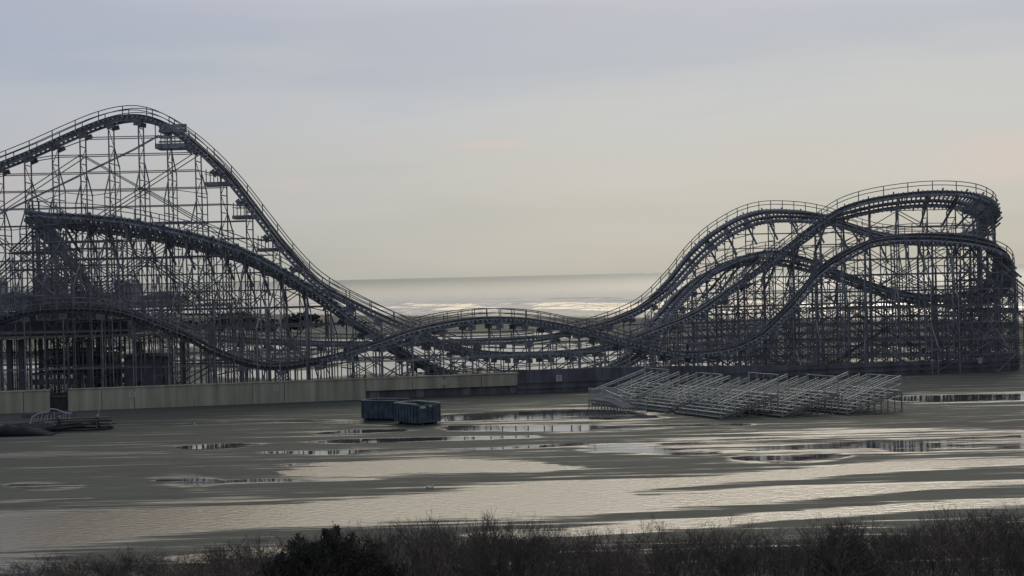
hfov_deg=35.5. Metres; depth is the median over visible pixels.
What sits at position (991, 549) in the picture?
shrub
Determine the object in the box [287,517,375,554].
shrub
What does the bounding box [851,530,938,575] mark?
shrub
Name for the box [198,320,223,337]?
tree
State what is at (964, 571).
shrub
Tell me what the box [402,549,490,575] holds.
shrub
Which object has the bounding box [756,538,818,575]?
shrub
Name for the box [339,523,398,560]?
shrub
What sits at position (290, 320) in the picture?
tree
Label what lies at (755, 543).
shrub
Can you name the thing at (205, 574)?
shrub
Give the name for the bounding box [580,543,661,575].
shrub
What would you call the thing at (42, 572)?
shrub
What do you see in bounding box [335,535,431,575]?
shrub
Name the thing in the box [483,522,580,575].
shrub
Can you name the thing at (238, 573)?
shrub
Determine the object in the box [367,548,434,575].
shrub
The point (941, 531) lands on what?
shrub
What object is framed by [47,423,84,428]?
timber beam
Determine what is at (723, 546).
shrub
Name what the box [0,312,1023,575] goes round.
beach
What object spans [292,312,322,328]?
tree
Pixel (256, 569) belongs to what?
shrub
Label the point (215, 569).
shrub
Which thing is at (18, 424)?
timber beam
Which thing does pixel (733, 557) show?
shrub
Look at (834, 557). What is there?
shrub
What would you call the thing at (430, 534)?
shrub
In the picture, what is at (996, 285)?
roller coaster
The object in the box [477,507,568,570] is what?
shrub
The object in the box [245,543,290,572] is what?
shrub
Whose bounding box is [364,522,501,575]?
shrub
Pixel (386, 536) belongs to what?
shrub
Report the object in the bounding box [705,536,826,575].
shrub
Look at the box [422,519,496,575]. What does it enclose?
shrub
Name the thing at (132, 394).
warning sign
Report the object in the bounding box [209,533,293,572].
shrub
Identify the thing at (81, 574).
shrub
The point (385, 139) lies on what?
sky
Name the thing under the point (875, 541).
shrub
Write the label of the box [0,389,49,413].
concrete wall
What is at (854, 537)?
shrub
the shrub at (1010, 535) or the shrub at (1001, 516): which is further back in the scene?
the shrub at (1001, 516)
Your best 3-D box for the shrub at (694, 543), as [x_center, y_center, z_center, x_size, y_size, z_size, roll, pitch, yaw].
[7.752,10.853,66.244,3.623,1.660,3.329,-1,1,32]
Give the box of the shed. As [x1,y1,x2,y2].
[122,353,173,386]
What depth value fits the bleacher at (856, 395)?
136.86 m
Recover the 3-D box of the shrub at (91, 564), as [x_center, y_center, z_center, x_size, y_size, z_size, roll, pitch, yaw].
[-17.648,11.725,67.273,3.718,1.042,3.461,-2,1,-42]
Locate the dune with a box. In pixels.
[149,312,375,330]
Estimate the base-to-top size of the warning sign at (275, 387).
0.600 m
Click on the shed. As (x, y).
(128, 373)
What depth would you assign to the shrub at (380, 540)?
66.55 m
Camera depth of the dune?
420.64 m
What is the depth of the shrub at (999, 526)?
64.17 m
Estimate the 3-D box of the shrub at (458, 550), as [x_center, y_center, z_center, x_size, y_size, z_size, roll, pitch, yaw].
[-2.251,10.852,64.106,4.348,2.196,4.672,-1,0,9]
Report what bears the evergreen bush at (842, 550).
on the beach
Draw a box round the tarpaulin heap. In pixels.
[0,423,60,436]
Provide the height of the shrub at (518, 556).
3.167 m
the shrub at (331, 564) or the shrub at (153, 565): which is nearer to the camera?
the shrub at (331, 564)
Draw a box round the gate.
[50,390,67,411]
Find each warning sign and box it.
[129,392,135,397]
[273,385,277,390]
[556,375,561,380]
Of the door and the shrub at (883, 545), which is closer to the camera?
the shrub at (883, 545)
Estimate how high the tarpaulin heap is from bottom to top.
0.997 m
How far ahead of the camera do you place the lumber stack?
136.39 m
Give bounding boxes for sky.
[0,0,1023,287]
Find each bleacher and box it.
[592,367,669,406]
[627,371,722,412]
[674,372,778,419]
[733,374,838,417]
[795,372,902,414]
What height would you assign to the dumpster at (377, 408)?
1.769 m
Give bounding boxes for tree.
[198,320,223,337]
[216,311,247,339]
[258,318,276,332]
[276,313,303,337]
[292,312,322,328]
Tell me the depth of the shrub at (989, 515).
66.60 m
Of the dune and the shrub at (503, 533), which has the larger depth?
the dune
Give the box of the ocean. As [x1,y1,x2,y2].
[5,264,1023,319]
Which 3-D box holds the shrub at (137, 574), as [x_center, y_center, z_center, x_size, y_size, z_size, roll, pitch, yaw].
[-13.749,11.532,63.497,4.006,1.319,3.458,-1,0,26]
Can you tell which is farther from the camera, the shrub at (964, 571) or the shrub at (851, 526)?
the shrub at (851, 526)
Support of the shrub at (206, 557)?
on the beach
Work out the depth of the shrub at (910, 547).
60.14 m
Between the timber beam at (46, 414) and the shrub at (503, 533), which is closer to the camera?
the shrub at (503, 533)
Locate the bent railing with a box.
[29,408,71,425]
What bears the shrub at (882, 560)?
on the beach
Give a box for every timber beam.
[11,422,40,425]
[22,411,75,417]
[29,423,54,427]
[33,417,72,423]
[42,423,75,429]
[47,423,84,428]
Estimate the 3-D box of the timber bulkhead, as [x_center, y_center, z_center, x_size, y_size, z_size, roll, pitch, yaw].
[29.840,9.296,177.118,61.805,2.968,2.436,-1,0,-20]
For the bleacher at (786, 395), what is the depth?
135.77 m
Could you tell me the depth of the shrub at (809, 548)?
63.59 m
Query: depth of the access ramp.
144.10 m
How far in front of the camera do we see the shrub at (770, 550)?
63.04 m
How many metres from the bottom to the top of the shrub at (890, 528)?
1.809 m
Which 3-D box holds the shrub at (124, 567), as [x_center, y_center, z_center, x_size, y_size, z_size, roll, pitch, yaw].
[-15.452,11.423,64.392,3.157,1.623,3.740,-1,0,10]
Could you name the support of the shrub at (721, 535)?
on the beach
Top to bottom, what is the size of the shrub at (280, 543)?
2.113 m
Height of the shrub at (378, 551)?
2.170 m
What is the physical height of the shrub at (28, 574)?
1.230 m
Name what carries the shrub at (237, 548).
on the beach
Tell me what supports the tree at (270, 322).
on the beach
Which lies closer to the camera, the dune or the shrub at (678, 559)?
the shrub at (678, 559)
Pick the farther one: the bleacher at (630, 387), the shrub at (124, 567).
the bleacher at (630, 387)
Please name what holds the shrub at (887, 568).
on the beach
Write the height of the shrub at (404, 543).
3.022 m
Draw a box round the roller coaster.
[0,105,1023,403]
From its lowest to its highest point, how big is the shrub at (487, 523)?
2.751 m
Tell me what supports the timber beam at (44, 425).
on the beach
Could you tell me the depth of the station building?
171.35 m
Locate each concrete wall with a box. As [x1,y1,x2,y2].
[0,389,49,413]
[67,372,518,410]
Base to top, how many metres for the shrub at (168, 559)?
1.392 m
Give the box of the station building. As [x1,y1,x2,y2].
[0,317,189,401]
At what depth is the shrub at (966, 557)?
61.00 m
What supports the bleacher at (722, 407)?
on the beach
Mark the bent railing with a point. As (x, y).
(47, 415)
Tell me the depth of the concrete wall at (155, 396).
162.25 m
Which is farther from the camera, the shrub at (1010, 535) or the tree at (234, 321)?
the tree at (234, 321)
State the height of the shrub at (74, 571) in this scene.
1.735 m
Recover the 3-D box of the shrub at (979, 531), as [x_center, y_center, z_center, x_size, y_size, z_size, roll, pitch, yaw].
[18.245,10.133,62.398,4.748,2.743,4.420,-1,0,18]
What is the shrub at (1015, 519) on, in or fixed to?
on the beach
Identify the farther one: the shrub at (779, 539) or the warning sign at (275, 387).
the warning sign at (275, 387)
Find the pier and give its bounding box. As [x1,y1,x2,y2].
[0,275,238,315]
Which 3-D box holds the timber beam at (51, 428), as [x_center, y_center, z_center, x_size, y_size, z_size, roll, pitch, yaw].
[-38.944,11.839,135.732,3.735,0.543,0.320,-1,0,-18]
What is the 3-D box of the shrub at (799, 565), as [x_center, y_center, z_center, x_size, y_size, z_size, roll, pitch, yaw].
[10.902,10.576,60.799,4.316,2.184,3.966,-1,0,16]
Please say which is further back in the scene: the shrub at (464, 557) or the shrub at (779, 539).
the shrub at (779, 539)
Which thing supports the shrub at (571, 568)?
on the beach
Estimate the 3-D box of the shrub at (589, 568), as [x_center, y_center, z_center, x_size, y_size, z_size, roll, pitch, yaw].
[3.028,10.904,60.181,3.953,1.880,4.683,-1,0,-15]
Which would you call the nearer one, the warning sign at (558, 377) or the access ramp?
the access ramp
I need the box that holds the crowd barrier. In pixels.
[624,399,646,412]
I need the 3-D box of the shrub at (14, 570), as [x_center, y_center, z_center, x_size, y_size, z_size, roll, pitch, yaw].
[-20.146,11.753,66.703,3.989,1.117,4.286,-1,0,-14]
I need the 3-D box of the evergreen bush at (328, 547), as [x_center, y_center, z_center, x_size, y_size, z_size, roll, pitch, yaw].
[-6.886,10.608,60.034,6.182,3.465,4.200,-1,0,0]
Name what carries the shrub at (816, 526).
on the beach
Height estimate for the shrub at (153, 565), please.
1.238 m
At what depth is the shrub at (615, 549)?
62.58 m
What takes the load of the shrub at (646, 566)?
on the beach
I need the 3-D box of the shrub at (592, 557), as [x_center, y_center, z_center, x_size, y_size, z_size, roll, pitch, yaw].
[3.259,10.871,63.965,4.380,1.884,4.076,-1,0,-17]
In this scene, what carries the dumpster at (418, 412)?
on the beach
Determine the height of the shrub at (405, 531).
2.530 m
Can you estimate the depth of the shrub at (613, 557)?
60.11 m
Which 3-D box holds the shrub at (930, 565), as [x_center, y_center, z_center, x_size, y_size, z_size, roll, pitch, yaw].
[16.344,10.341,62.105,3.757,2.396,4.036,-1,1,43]
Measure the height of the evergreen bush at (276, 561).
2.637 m
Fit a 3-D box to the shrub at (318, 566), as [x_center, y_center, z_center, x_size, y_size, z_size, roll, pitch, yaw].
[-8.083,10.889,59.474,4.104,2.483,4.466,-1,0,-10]
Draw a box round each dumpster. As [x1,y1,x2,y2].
[360,398,409,419]
[393,400,440,424]
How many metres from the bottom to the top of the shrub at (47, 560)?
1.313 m
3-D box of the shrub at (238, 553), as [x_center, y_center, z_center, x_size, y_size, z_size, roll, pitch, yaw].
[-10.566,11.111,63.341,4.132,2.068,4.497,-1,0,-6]
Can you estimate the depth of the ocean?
1137.43 m
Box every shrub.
[0,554,72,575]
[1,550,104,575]
[1,569,39,575]
[15,566,73,575]
[40,569,118,575]
[41,557,125,575]
[65,554,143,575]
[66,545,170,575]
[96,553,174,575]
[119,562,204,575]
[120,554,204,575]
[128,564,209,575]
[129,550,217,574]
[152,560,221,575]
[154,558,239,575]
[166,556,249,575]
[170,557,262,575]
[175,536,276,575]
[175,541,255,573]
[201,542,273,575]
[204,566,270,575]
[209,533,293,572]
[219,552,274,575]
[228,560,284,575]
[240,552,338,575]
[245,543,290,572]
[252,531,317,560]
[272,542,365,574]
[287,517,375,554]
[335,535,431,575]
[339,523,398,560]
[354,524,415,563]
[358,536,401,565]
[359,517,492,575]
[361,511,449,569]
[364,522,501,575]
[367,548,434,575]
[393,530,486,575]
[394,518,481,568]
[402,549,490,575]
[403,534,507,574]
[420,521,534,575]
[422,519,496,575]
[441,525,555,575]
[458,524,573,575]
[461,508,539,565]
[469,526,558,575]
[470,529,588,575]
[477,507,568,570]
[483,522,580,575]
[501,549,612,575]
[514,526,611,575]
[524,516,593,575]
[531,535,632,574]
[550,536,656,575]
[553,554,630,575]
[568,544,675,575]
[569,523,652,573]
[578,547,672,575]
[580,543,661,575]
[600,536,695,575]
[608,535,675,567]
[625,514,720,570]
[635,528,716,574]
[642,527,730,575]
[649,535,754,575]
[661,532,735,567]
[665,531,754,575]
[690,528,785,575]
[696,511,780,566]
[696,529,791,562]
[698,537,776,575]
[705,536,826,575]
[731,525,824,560]
[735,530,811,575]
[749,541,852,575]
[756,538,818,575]
[769,531,876,574]
[771,526,881,575]
[796,512,868,562]
[796,520,915,574]
[797,543,907,575]
[804,516,897,553]
[822,549,920,575]
[834,525,928,575]
[845,530,916,557]
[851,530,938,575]
[863,528,968,575]
[873,519,969,575]
[874,522,968,565]
[880,526,1016,575]
[904,506,1016,575]
[921,503,1014,561]
[921,510,1022,575]
[926,507,990,558]
[927,532,1012,575]
[953,507,1023,558]
[954,520,1023,575]
[974,500,1023,553]
[974,515,1023,570]
[975,507,1023,569]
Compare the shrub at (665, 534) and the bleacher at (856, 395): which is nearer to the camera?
the shrub at (665, 534)
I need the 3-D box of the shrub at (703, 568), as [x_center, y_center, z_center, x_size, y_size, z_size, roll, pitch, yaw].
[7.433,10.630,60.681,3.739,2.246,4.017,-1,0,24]
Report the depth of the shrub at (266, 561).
64.03 m
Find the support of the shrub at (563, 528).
on the beach
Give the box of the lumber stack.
[39,414,115,430]
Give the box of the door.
[417,404,440,422]
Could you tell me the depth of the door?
134.17 m
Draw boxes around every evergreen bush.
[252,524,407,575]
[260,553,291,574]
[809,530,886,575]
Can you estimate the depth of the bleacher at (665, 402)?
143.63 m
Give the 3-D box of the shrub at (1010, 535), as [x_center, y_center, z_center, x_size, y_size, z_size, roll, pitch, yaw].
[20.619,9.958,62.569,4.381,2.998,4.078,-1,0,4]
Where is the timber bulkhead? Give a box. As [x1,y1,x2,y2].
[517,357,1019,393]
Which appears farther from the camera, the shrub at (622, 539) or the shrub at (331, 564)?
the shrub at (622, 539)
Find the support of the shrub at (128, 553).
on the beach
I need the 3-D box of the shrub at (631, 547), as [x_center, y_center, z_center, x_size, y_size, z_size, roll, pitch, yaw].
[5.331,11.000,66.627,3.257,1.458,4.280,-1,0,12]
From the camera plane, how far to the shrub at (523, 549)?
63.58 m
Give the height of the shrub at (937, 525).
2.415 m
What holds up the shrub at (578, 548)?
on the beach
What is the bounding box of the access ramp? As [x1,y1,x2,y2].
[588,387,636,411]
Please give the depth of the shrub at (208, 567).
62.93 m
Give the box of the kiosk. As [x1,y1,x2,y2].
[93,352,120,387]
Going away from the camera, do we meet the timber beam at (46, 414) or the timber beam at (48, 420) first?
the timber beam at (48, 420)
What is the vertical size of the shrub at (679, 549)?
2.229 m
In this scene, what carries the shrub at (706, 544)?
on the beach
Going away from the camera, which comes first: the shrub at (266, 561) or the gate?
the shrub at (266, 561)
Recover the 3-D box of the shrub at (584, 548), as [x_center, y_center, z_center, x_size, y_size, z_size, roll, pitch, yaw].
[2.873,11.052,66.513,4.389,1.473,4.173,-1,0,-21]
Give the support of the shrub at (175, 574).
on the beach
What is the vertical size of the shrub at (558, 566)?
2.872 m
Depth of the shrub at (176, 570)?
63.77 m

